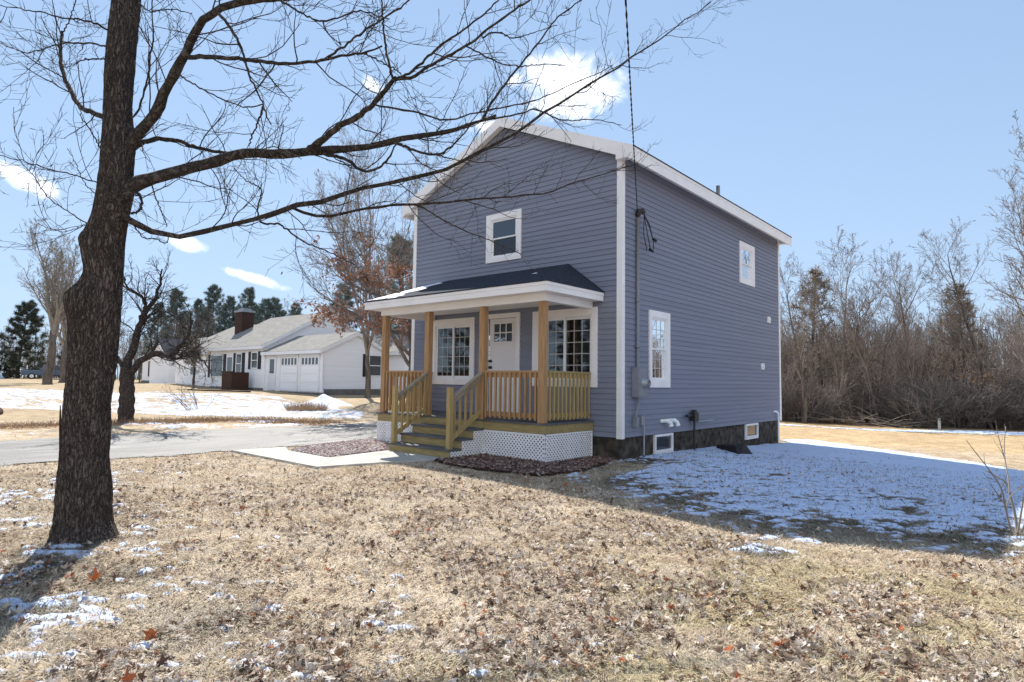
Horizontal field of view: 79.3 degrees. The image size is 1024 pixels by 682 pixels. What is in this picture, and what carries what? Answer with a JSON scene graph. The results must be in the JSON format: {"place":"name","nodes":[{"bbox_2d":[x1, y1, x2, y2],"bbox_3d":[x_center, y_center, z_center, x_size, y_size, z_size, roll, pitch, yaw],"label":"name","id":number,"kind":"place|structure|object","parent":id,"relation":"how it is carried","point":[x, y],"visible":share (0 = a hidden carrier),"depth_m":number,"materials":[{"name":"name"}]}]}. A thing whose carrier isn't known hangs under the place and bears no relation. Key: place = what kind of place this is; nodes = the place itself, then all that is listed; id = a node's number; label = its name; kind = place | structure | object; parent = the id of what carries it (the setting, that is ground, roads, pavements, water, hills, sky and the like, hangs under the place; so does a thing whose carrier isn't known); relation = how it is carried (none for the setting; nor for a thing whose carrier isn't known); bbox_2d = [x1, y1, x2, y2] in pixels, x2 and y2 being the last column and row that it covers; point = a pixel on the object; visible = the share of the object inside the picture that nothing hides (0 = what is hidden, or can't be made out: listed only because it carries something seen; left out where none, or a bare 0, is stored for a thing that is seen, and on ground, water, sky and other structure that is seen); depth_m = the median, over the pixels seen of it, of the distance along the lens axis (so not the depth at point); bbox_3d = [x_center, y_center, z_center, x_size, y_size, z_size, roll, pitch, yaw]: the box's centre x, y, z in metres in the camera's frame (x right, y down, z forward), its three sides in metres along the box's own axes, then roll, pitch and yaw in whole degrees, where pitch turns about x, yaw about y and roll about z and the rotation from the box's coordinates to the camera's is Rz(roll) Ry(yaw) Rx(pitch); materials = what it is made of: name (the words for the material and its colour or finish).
{"place":"outdoors","nodes":[
{"label":"outdoors","id":0,"kind":"place"},
{"bbox_2d":[0,422,410,465],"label":"driveway","id":1,"kind":"structure","parent":0,"point":[172,443],"depth_m":13.28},
{"bbox_2d":[0,376,1023,681],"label":"ground","id":2,"kind":"structure","parent":0,"point":[892,448],"depth_m":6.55,"materials":[{"name":"beige plant"}]},
{"bbox_2d":[0,298,48,378],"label":"spruce tree","id":3,"kind":"object","parent":2,"relation":"on","point":[25,310],"visible":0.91,"depth_m":80.27,"materials":[{"name":"green plant"}]},
{"bbox_2d":[20,365,59,378],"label":"pickup truck","id":4,"kind":"object","parent":2,"relation":"on","point":[31,374],"visible":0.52,"depth_m":75.89,"materials":[{"name":"blue paint"}]},
{"bbox_2d":[10,216,79,384],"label":"bare tree","id":5,"kind":"object","parent":2,"relation":"on","point":[54,293],"visible":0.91,"depth_m":54.40,"materials":[{"name":"brown plant"}]},
{"bbox_2d":[37,338,62,377],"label":"spruce tree","id":6,"kind":"object","parent":2,"relation":"on","point":[57,356],"depth_m":80.26,"materials":[{"name":"green plant"}]},
{"bbox_2d":[34,230,82,382],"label":"bare tree","id":7,"kind":"object","parent":2,"relation":"on","point":[63,329],"visible":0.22,"depth_m":66.51,"materials":[{"name":"brown plant"}]},
{"bbox_2d":[87,566,101,581],"bbox_3d":[-2.898,1.618,4.285,0.094,0.100,0.100,1,-4,0],"label":"oak leaf","id":8,"kind":"object","parent":2,"relation":"on","point":[95,576],"visible":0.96,"depth_m":4.30,"materials":[{"name":"orange plant"}]},
{"bbox_2d":[115,316,133,379],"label":"bare tree","id":9,"kind":"object","parent":2,"relation":"on","point":[120,351],"visible":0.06,"depth_m":81.86,"materials":[{"name":"brown plant"}]},
{"bbox_2d":[121,329,168,382],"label":"bare tree","id":10,"kind":"object","parent":2,"relation":"on","point":[142,351],"visible":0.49,"depth_m":71.82,"materials":[{"name":"brown plant"}]},
{"bbox_2d":[138,307,155,379],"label":"bare tree","id":11,"kind":"object","parent":2,"relation":"on","point":[143,344],"visible":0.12,"depth_m":94.65,"materials":[{"name":"brown plant"}]},
{"bbox_2d":[142,628,157,639],"bbox_3d":[-1.970,1.599,3.365,0.080,0.094,0.053,3,-4,-31],"label":"oak leaf","id":12,"kind":"object","parent":2,"relation":"on","point":[151,632],"visible":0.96,"depth_m":3.37,"materials":[{"name":"orange plant"}]},
{"bbox_2d":[136,301,170,372],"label":"pine tree","id":13,"kind":"object","parent":2,"relation":"on","point":[154,329],"visible":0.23,"depth_m":76.56,"materials":[{"name":"green plant"}]},
{"bbox_2d":[155,288,182,340],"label":"bare tree","id":14,"kind":"object","parent":2,"relation":"on","point":[167,318],"visible":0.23,"depth_m":75.62,"materials":[{"name":"brown plant"}]},
{"bbox_2d":[117,247,227,422],"bbox_3d":[-9.643,-0.090,17.072,5.078,5.384,3.264,1,-4,0],"label":"apple tree","id":15,"kind":"object","parent":2,"relation":"on","point":[127,399],"visible":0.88,"depth_m":16.82,"materials":[{"name":"brown plant"}]},
{"bbox_2d":[139,337,206,383],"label":"white house","id":16,"kind":"structure","parent":2,"relation":"on","point":[153,371],"depth_m":61.50,"materials":[{"name":"grey"}]},
{"bbox_2d":[153,288,193,338],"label":"pine tree","id":17,"kind":"object","parent":2,"relation":"on","point":[177,305],"visible":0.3,"depth_m":74.84,"materials":[{"name":"green plant"}]},
{"bbox_2d":[0,413,360,429],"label":"dry weeds","id":18,"kind":"object","parent":2,"relation":"on","point":[182,420],"visible":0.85,"depth_m":17.78,"materials":[{"name":"brown plant"}]},
{"bbox_2d":[156,306,220,338],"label":"bare tree","id":19,"kind":"object","parent":2,"relation":"on","point":[203,322],"visible":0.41,"depth_m":70.92,"materials":[{"name":"brown plant"}]},
{"bbox_2d":[158,375,220,409],"bbox_3d":[-12.489,2.047,24.062,1.892,1.478,2.196,1,-4,-8],"label":"shrub","id":20,"kind":"object","parent":2,"relation":"on","point":[181,402],"visible":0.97,"depth_m":23.79,"materials":[{"name":"brown plant"}]},
{"bbox_2d":[180,334,202,387],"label":"weeping tree","id":21,"kind":"object","parent":2,"relation":"on","point":[192,364],"visible":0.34,"depth_m":45.28,"materials":[{"name":"brown plant"}]},
{"bbox_2d":[181,298,213,337],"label":"pine tree","id":22,"kind":"object","parent":2,"relation":"on","point":[197,303],"visible":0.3,"depth_m":75.10,"materials":[{"name":"green plant"}]},
{"bbox_2d":[192,284,231,336],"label":"pine tree","id":23,"kind":"object","parent":2,"relation":"on","point":[216,295],"visible":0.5,"depth_m":75.59,"materials":[{"name":"green plant"}]},
{"bbox_2d":[188,389,250,391],"bbox_3d":[-17.997,3.047,37.921,4.430,0.130,0.090,0,-4,13],"label":"edging timber","id":24,"kind":"object","parent":2,"relation":"on","point":[220,390],"visible":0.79,"depth_m":37.80,"materials":[{"name":"brown wood"}]},
{"bbox_2d":[211,294,241,332],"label":"pine tree","id":25,"kind":"object","parent":2,"relation":"on","point":[228,306],"visible":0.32,"depth_m":75.34,"materials":[{"name":"green plant"}]},
{"bbox_2d":[221,371,248,389],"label":"brown screen wall","id":26,"kind":"structure","parent":2,"relation":"on","point":[233,380],"depth_m":42.44,"materials":[{"name":"brown wood"}]},
{"bbox_2d":[229,286,262,326],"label":"pine tree","id":27,"kind":"object","parent":2,"relation":"on","point":[249,295],"visible":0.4,"depth_m":75.05,"materials":[{"name":"green plant"}]},
{"bbox_2d":[254,298,274,323],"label":"pine tree","id":28,"kind":"object","parent":2,"relation":"on","point":[263,309],"visible":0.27,"depth_m":75.15,"materials":[{"name":"green plant"}]},
{"bbox_2d":[264,297,284,318],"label":"pine tree","id":29,"kind":"object","parent":2,"relation":"on","point":[276,308],"visible":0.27,"depth_m":75.19,"materials":[{"name":"green plant"}]},
{"bbox_2d":[282,298,296,314],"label":"bare tree","id":30,"kind":"object","parent":2,"relation":"on","point":[287,305],"visible":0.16,"depth_m":78.63,"materials":[{"name":"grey plant"}]},
{"bbox_2d":[175,308,408,394],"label":"white ranch house","id":31,"kind":"structure","parent":2,"relation":"on","point":[299,354],"depth_m":41.65,"materials":[{"name":"grey"}]},
{"bbox_2d":[190,360,196,375],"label":"window","id":32,"kind":"structure","parent":31,"relation":"in","point":[191,372],"depth_m":50.35,"materials":[{"name":"white glass"}]},
{"bbox_2d":[210,354,222,376],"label":"window","id":33,"kind":"structure","parent":31,"relation":"in","point":[219,365],"depth_m":47.16,"materials":[{"name":"grey glass"}]},
{"bbox_2d":[226,355,233,370],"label":"front door","id":34,"kind":"structure","parent":31,"relation":"in","point":[229,362],"depth_m":45.65,"materials":[{"name":"white plastic"}]},
{"bbox_2d":[235,353,241,371],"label":"window","id":35,"kind":"structure","parent":31,"relation":"in","point":[238,364],"depth_m":44.87,"materials":[{"name":"white glass"}]},
{"bbox_2d":[250,352,257,368],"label":"window","id":36,"kind":"structure","parent":31,"relation":"in","point":[254,355],"depth_m":43.33,"materials":[{"name":"white glass"}]},
{"bbox_2d":[268,357,276,389],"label":"side door","id":37,"kind":"structure","parent":31,"relation":"in","point":[272,360],"depth_m":41.66,"materials":[{"name":"white plastic"}]},
{"bbox_2d":[279,354,298,390],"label":"garage door","id":38,"kind":"structure","parent":31,"relation":"in","point":[289,364],"depth_m":40.28,"materials":[{"name":"white plastic"}]},
{"bbox_2d":[299,354,320,391],"bbox_3d":[-12.677,1.987,38.681,2.240,2.350,0.100,-2,-5,41],"label":"garage door","id":39,"kind":"structure","parent":31,"relation":"in","point":[309,366],"depth_m":38.64,"materials":[{"name":"white plastic"}]},
{"bbox_2d":[369,354,380,376],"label":"window","id":40,"kind":"structure","parent":31,"relation":"in","point":[374,360],"depth_m":40.71,"materials":[{"name":"white plastic"}]},
{"bbox_2d":[286,302,303,315],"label":"pine tree","id":41,"kind":"object","parent":2,"relation":"on","point":[294,310],"visible":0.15,"depth_m":75.31,"materials":[{"name":"green plant"}]},
{"bbox_2d":[282,400,329,410],"bbox_3d":[-8.141,2.578,24.532,1.868,0.558,1.789,1,-4,-9],"label":"dry stalk clump","id":42,"kind":"object","parent":2,"relation":"on","point":[314,407],"visible":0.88,"depth_m":24.26,"materials":[{"name":"brown plant"}]},
{"bbox_2d":[299,394,351,405],"bbox_3d":[-8.786,2.782,28.781,3.588,0.634,2.964,1,-4,-2],"label":"snow heap","id":43,"kind":"object","parent":2,"relation":"on","point":[325,399],"visible":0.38,"depth_m":28.36,"materials":[{"name":"white snow"}]},
{"bbox_2d":[231,447,442,468],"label":"walkway","id":44,"kind":"structure","parent":2,"relation":"on","point":[282,454],"depth_m":10.77,"materials":[{"name":"concrete"}]},
{"bbox_2d":[290,438,390,456],"bbox_3d":[-3.214,2.119,12.330,1.960,0.115,2.297,-2,-5,41],"label":"crushed stone","id":45,"kind":"object","parent":2,"relation":"on","point":[343,448],"visible":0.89,"depth_m":12.07,"materials":[{"name":"grey gravel"}]},
{"bbox_2d":[325,282,364,333],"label":"pine tree","id":46,"kind":"object","parent":2,"relation":"on","point":[350,301],"visible":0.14,"depth_m":51.94,"materials":[{"name":"green plant"}]},
{"bbox_2d":[314,107,426,397],"bbox_3d":[-9.254,-5.708,37.073,7.575,18.660,8.233,-2,-5,41],"label":"bare tree","id":47,"kind":"object","parent":2,"relation":"on","point":[367,342],"visible":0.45,"depth_m":36.81,"materials":[{"name":"brown plant"}]},
{"bbox_2d":[0,0,743,544],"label":"maple tree","id":48,"kind":"object","parent":2,"relation":"on","point":[84,480],"visible":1,"depth_m":5.23,"materials":[{"name":"brown plant"}]},
{"bbox_2d":[317,137,441,327],"bbox_3d":[-5.327,-4.184,33.598,5.657,15.506,9.074,-2,-5,41],"label":"bare tree","id":49,"kind":"object","parent":2,"relation":"on","point":[338,224],"visible":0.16,"depth_m":33.06,"materials":[{"name":"brown plant"}]},
{"bbox_2d":[281,178,489,410],"bbox_3d":[-3.980,-1.378,24.426,9.436,9.075,8.480,1,-4,-8],"label":"oak tree","id":50,"kind":"object","parent":2,"relation":"on","point":[368,275],"visible":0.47,"depth_m":22.78,"materials":[{"name":"brown plant"}]},
{"bbox_2d":[364,233,412,333],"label":"pine tree","id":51,"kind":"object","parent":2,"relation":"on","point":[406,265],"visible":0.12,"depth_m":47.89,"materials":[{"name":"green plant"}]},
{"bbox_2d":[0,293,1023,392],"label":"distant woods","id":52,"kind":"object","parent":2,"relation":"on","point":[125,349],"visible":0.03,"depth_m":84.25,"materials":[{"name":"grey plant"}]},
{"bbox_2d":[0,431,1023,681],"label":"fallen leaves","id":53,"kind":"object","parent":2,"relation":"on","point":[298,665],"visible":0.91,"depth_m":4.06,"materials":[{"name":"brown plant"}]},
{"bbox_2d":[434,452,614,475],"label":"mulch","id":54,"kind":"object","parent":2,"relation":"on","point":[523,466],"visible":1,"depth_m":10.30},
{"bbox_2d":[363,118,791,461],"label":"grey house","id":55,"kind":"structure","parent":2,"relation":"on","point":[622,328],"depth_m":12.96,"materials":[{"name":"plastic"}]},
{"bbox_2d":[432,317,474,384],"bbox_3d":[-1.363,0.248,14.428,1.440,1.530,0.123,-2,-5,41],"label":"window","id":56,"kind":"structure","parent":55,"relation":"in","point":[460,323],"depth_m":14.40,"materials":[{"name":"white paint"}]},
{"bbox_2d":[486,208,521,263],"bbox_3d":[-0.159,-2.281,13.573,1.020,1.080,0.123,-2,-5,41],"label":"window","id":57,"kind":"structure","parent":55,"relation":"in","point":[507,241],"depth_m":13.57,"materials":[{"name":"white paint"}]},
{"bbox_2d":[487,312,520,412],"bbox_3d":[-0.214,0.493,13.365,1.010,2.185,0.107,-2,-5,41],"label":"front door","id":58,"kind":"structure","parent":55,"relation":"in","point":[504,354],"depth_m":13.36,"materials":[{"name":"white paint"}]},
{"bbox_2d":[532,307,597,386],"bbox_3d":[1.056,0.140,12.327,1.590,1.540,0.123,-2,-5,41],"label":"window","id":59,"kind":"structure","parent":55,"relation":"in","point":[574,314],"depth_m":12.21,"materials":[{"name":"white paint"}]},
{"bbox_2d":[625,0,637,211],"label":"service cable","id":60,"kind":"object","parent":55,"relation":"attached to","point":[626,15],"visible":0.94,"depth_m":7.53,"materials":[{"name":"black plastic"}]},
{"bbox_2d":[648,309,670,387],"bbox_3d":[2.959,0.172,12.561,0.123,1.540,0.880,-2,-5,41],"label":"window","id":61,"kind":"structure","parent":55,"relation":"in","point":[659,374],"depth_m":12.58,"materials":[{"name":"white paint"}]},
{"bbox_2d":[653,433,672,453],"bbox_3d":[3.086,2.089,12.582,0.065,0.400,0.780,-2,-5,41],"label":"basement window","id":62,"kind":"structure","parent":55,"relation":"in","point":[662,443],"depth_m":12.57,"materials":[{"name":"white paint"}]},
{"bbox_2d":[739,240,754,286],"bbox_3d":[6.185,-2.026,16.383,0.123,1.090,1.050,-2,-5,41],"label":"window","id":63,"kind":"structure","parent":55,"relation":"in","point":[746,251],"depth_m":16.41,"materials":[{"name":"white paint"}]},
{"bbox_2d":[744,423,758,439],"bbox_3d":[6.317,2.374,16.288,0.065,0.400,0.870,-2,-5,41],"label":"basement window","id":64,"kind":"structure","parent":55,"relation":"in","point":[751,430],"depth_m":16.29,"materials":[{"name":"white paint"}]},
{"bbox_2d":[716,443,751,453],"bbox_3d":[4.915,2.367,13.742,0.603,0.284,1.369,0,-4,9],"label":"splash guard","id":65,"kind":"object","parent":2,"relation":"on","point":[741,448],"visible":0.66,"depth_m":13.29,"materials":[{"name":"black plastic"}]},
{"bbox_2d":[781,315,817,394],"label":"bare tree","id":66,"kind":"object","parent":2,"relation":"on","point":[796,358],"visible":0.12,"depth_m":41.28,"materials":[{"name":"brown plant"}]},
{"bbox_2d":[779,253,825,423],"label":"bare tree","id":67,"kind":"object","parent":2,"relation":"on","point":[795,352],"visible":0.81,"depth_m":30.62,"materials":[{"name":"brown plant"}]},
{"bbox_2d":[781,265,850,392],"bbox_3d":[18.400,-0.009,37.564,4.634,9.688,4.342,0,-4,16],"label":"conifer tree","id":68,"kind":"object","parent":2,"relation":"on","point":[815,273],"visible":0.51,"depth_m":37.51,"materials":[{"name":"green plant"}]},
{"bbox_2d":[781,374,851,421],"bbox_3d":[15.314,2.972,33.192,4.781,2.793,4.989,0,-4,10],"label":"shrub","id":69,"kind":"object","parent":2,"relation":"on","point":[793,399],"visible":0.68,"depth_m":32.10,"materials":[{"name":"brown plant"}]},
{"bbox_2d":[800,299,836,418],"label":"bare tree","id":70,"kind":"object","parent":2,"relation":"on","point":[820,343],"visible":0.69,"depth_m":34.56,"materials":[{"name":"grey plant"}]},
{"bbox_2d":[804,330,848,395],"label":"bare tree","id":71,"kind":"object","parent":2,"relation":"on","point":[828,362],"visible":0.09,"depth_m":46.91,"materials":[{"name":"grey plant"}]},
{"bbox_2d":[826,332,848,387],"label":"bare tree","id":72,"kind":"object","parent":2,"relation":"on","point":[832,358],"visible":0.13,"depth_m":41.88,"materials":[{"name":"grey plant"}]},
{"bbox_2d":[821,276,879,425],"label":"bare tree","id":73,"kind":"object","parent":2,"relation":"on","point":[864,362],"visible":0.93,"depth_m":30.34,"materials":[{"name":"brown plant"}]},
{"bbox_2d":[828,331,896,393],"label":"bare tree","id":74,"kind":"object","parent":2,"relation":"on","point":[856,362],"visible":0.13,"depth_m":43.33,"materials":[{"name":"grey plant"}]},
{"bbox_2d":[785,225,970,422],"bbox_3d":[19.285,-0.692,32.640,7.911,10.522,6.402,1,-4,-3],"label":"bare tree","id":75,"kind":"object","parent":2,"relation":"on","point":[844,337],"visible":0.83,"depth_m":32.05,"materials":[{"name":"brown plant"}]},
{"bbox_2d":[832,372,931,422],"bbox_3d":[19.426,2.955,33.012,5.009,2.926,5.226,1,-4,-8],"label":"shrub","id":76,"kind":"object","parent":2,"relation":"on","point":[864,399],"visible":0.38,"depth_m":32.11,"materials":[{"name":"brown plant"}]},
{"bbox_2d":[867,297,903,381],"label":"bare tree","id":77,"kind":"object","parent":2,"relation":"on","point":[883,366],"visible":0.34,"depth_m":37.96,"materials":[{"name":"grey plant"}]},
{"bbox_2d":[855,306,945,380],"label":"bare tree","id":78,"kind":"object","parent":2,"relation":"on","point":[899,342],"visible":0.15,"depth_m":42.80,"materials":[{"name":"grey plant"}]},
{"bbox_2d":[781,301,1023,429],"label":"brush","id":79,"kind":"object","parent":2,"relation":"on","point":[894,372],"visible":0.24,"depth_m":32.07,"materials":[{"name":"brown plant"}]},
{"bbox_2d":[797,399,1015,428],"bbox_3d":[18.409,3.554,29.675,9.067,1.668,3.967,-2,-5,41],"label":"branch heap","id":80,"kind":"object","parent":2,"relation":"on","point":[905,423],"visible":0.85,"depth_m":29.26,"materials":[{"name":"brown plant"}]},
{"bbox_2d":[880,321,934,369],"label":"bare tree","id":81,"kind":"object","parent":2,"relation":"on","point":[900,333],"visible":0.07,"depth_m":45.78,"materials":[{"name":"grey plant"}]},
{"bbox_2d":[867,239,949,426],"bbox_3d":[18.715,-0.297,29.054,3.000,9.101,2.414,1,-4,-10],"label":"bare tree","id":82,"kind":"object","parent":2,"relation":"on","point":[904,331],"visible":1,"depth_m":29.24,"materials":[{"name":"brown plant"}]},
{"bbox_2d":[904,323,936,387],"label":"bare tree","id":83,"kind":"object","parent":2,"relation":"on","point":[932,346],"visible":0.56,"depth_m":32.05,"materials":[{"name":"grey plant"}]},
{"bbox_2d":[890,309,952,385],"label":"bare tree","id":84,"kind":"object","parent":2,"relation":"on","point":[934,342],"visible":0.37,"depth_m":33.66,"materials":[{"name":"grey plant"}]},
{"bbox_2d":[865,377,981,428],"bbox_3d":[19.757,2.829,29.236,4.751,2.660,4.553,1,-4,-7],"label":"shrub","id":85,"kind":"object","parent":2,"relation":"on","point":[923,413],"visible":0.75,"depth_m":28.45,"materials":[{"name":"brown plant"}]},
{"bbox_2d":[886,322,981,391],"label":"bare tree","id":86,"kind":"object","parent":2,"relation":"on","point":[925,356],"visible":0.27,"depth_m":34.33,"materials":[{"name":"grey plant"}]},
{"bbox_2d":[925,308,968,373],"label":"bare tree","id":87,"kind":"object","parent":2,"relation":"on","point":[940,336],"visible":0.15,"depth_m":40.81,"materials":[{"name":"grey plant"}]},
{"bbox_2d":[943,293,965,394],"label":"bare tree","id":88,"kind":"object","parent":2,"relation":"on","point":[956,336],"visible":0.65,"depth_m":29.72,"materials":[{"name":"brown plant"}]},
{"bbox_2d":[891,369,1023,428],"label":"shrub","id":89,"kind":"object","parent":2,"relation":"on","point":[978,415],"visible":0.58,"depth_m":27.76,"materials":[{"name":"brown plant"}]},
{"bbox_2d":[923,278,999,386],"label":"conifer tree","id":90,"kind":"object","parent":2,"relation":"on","point":[961,287],"visible":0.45,"depth_m":31.18,"materials":[{"name":"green plant"}]},
{"bbox_2d":[907,216,1016,427],"bbox_3d":[21.775,-0.824,29.628,4.422,10.288,4.080,2,-4,-16],"label":"bare tree","id":91,"kind":"object","parent":2,"relation":"on","point":[976,351],"visible":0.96,"depth_m":29.52,"materials":[{"name":"brown plant"}]},
{"bbox_2d":[948,296,998,376],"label":"bare tree","id":92,"kind":"object","parent":2,"relation":"on","point":[976,333],"visible":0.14,"depth_m":37.19,"materials":[{"name":"grey plant"}]},
{"bbox_2d":[927,361,1023,429],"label":"shrub","id":93,"kind":"object","parent":2,"relation":"on","point":[1017,422],"visible":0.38,"depth_m":27.74,"materials":[{"name":"brown plant"}]},
{"bbox_2d":[963,363,1023,427],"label":"shrub","id":94,"kind":"object","parent":2,"relation":"on","point":[1013,390],"visible":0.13,"depth_m":28.11,"materials":[{"name":"brown plant"}]},
{"bbox_2d":[966,422,1023,535],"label":"sapling","id":95,"kind":"object","parent":2,"relation":"on","point":[1017,525],"visible":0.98,"depth_m":6.29,"materials":[{"name":"brown plant"}]},
{"bbox_2d":[977,166,1023,363],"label":"bare tree","id":96,"kind":"object","parent":2,"relation":"on","point":[1015,238],"visible":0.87,"depth_m":22.08,"materials":[{"name":"grey plant"}]},
{"bbox_2d":[977,273,1023,385],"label":"bare tree","id":97,"kind":"object","parent":2,"relation":"on","point":[1002,324],"visible":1,"depth_m":14.21,"materials":[{"name":"grey plant"}]},
{"bbox_2d":[981,109,1023,314],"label":"bare tree","id":98,"kind":"object","parent":2,"relation":"on","point":[1019,232],"visible":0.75,"depth_m":27.91,"materials":[{"name":"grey plant"}]},
{"bbox_2d":[1000,323,1023,379],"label":"bare tree","id":99,"kind":"object","parent":2,"relation":"on","point":[1014,352],"visible":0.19,"depth_m":42.27,"materials":[{"name":"grey plant"}]},
{"bbox_2d":[1001,302,1023,367],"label":"bare tree","id":100,"kind":"object","parent":2,"relation":"on","point":[1015,322],"visible":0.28,"depth_m":44.47,"materials":[{"name":"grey plant"}]},
{"bbox_2d":[0,0,1023,377],"label":"sky","id":101,"kind":"structure","parent":0,"point":[881,121],"materials":[{"name":"blue"}]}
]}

